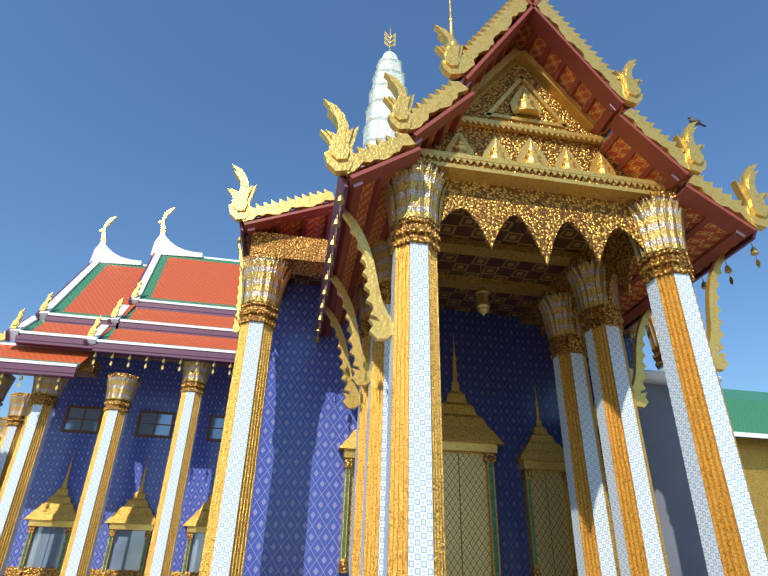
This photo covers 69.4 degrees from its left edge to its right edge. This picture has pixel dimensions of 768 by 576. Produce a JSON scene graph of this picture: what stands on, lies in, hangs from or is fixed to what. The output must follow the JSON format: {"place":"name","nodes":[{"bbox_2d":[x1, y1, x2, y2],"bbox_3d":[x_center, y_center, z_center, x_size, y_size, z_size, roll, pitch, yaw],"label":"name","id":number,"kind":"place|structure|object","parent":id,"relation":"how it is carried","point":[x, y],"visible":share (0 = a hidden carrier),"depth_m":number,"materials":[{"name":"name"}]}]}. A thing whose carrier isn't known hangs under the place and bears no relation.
{"place":"outdoors","nodes":[
{"label":"outdoors","id":0,"kind":"place"},
{"bbox_2d":[0,0,767,416],"label":"sky","id":1,"kind":"structure","parent":0,"point":[133,111],"materials":[{"name":"blue"}]},
{"bbox_2d":[198,157,767,575],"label":"portico columns","id":2,"kind":"structure","parent":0,"point":[398,523],"depth_m":10.51,"materials":[{"name":"white tile"}]},
{"bbox_2d":[250,43,679,339],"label":"pediment","id":3,"kind":"structure","parent":2,"relation":"on","point":[523,144],"depth_m":11.58,"materials":[{"name":"gold metal"}]},
{"bbox_2d":[722,389,767,555],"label":"neighbour hall","id":4,"kind":"structure","parent":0,"point":[748,412],"depth_m":34.94,"materials":[{"name":"paint"}]},
{"label":"ground","id":5,"kind":"structure","parent":0,"visible":0},
{"bbox_2d":[0,361,213,575],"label":"columns","id":6,"kind":"structure","parent":5,"relation":"on","point":[25,424],"depth_m":19.74,"materials":[{"name":"white tile"}]},
{"bbox_2d":[4,354,233,575],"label":"wall","id":7,"kind":"structure","parent":5,"relation":"on","point":[159,389],"depth_m":22.35,"materials":[{"name":"blue tile"}]},
{"bbox_2d":[14,405,224,575],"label":"windows","id":8,"kind":"structure","parent":7,"relation":"attached to","point":[51,519],"depth_m":21.03,"materials":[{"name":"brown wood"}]},
{"bbox_2d":[0,233,244,378],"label":"roof","id":9,"kind":"structure","parent":7,"relation":"on","point":[182,304],"depth_m":23.63,"materials":[{"name":"orange tile"}]},
{"bbox_2d":[0,208,174,340],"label":"roof finial","id":10,"kind":"object","parent":9,"relation":"on","point":[15,324],"visible":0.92,"depth_m":23.02,"materials":[{"name":"gold metal"}]},
{"bbox_2d":[361,26,407,166],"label":"tower","id":11,"kind":"structure","parent":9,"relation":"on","point":[377,112],"depth_m":37.82,"materials":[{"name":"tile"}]},
{"bbox_2d":[243,209,633,575],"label":"wall","id":12,"kind":"structure","parent":5,"relation":"on","point":[504,362],"depth_m":14.50,"materials":[{"name":"blue tile"}]},
{"bbox_2d":[338,333,577,575],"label":"doors","id":13,"kind":"structure","parent":12,"relation":"in","point":[471,441],"depth_m":14.08,"materials":[{"name":"gold metal"}]},
{"bbox_2d":[239,11,756,358],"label":"portico roof","id":14,"kind":"structure","parent":12,"relation":"on","point":[708,242],"depth_m":11.88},
{"bbox_2d":[0,191,760,389],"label":"wind bells","id":15,"kind":"object","parent":14,"relation":"hanging from","point":[728,269],"visible":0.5,"depth_m":13.07,"materials":[{"name":"brown metal"}]},
{"bbox_2d":[445,0,458,47],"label":"spire","id":16,"kind":"structure","parent":14,"relation":"on","point":[450,21],"depth_m":11.69,"materials":[{"name":"gold metal"}]},
{"bbox_2d":[233,208,727,426],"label":"roof brackets","id":17,"kind":"object","parent":14,"relation":"attached to","point":[381,329],"visible":0.67,"depth_m":11.27,"materials":[{"name":"gold metal"}]},
{"bbox_2d":[475,256,489,315],"bbox_3d":[2.327,-0.113,13.213,0.340,1.730,0.323,6,-28,-8],"label":"hanging lantern","id":18,"kind":"object","parent":14,"relation":"hanging from","point":[483,303],"visible":1,"depth_m":12.89,"materials":[{"name":"brown metal"}]},
{"bbox_2d":[227,0,767,240],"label":"portico roof ornaments","id":19,"kind":"object","parent":14,"relation":"attached to","point":[746,213],"visible":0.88,"depth_m":11.05},
{"bbox_2d":[688,116,705,126],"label":"perched pigeons","id":20,"kind":"object","parent":14,"relation":"attached to","point":[691,120],"visible":0.9,"depth_m":11.58,"materials":[{"name":"grey"}]},
{"bbox_2d":[630,368,721,575],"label":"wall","id":21,"kind":"structure","parent":12,"relation":"attached to","point":[678,522],"depth_m":12.77,"materials":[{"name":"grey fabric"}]}
]}

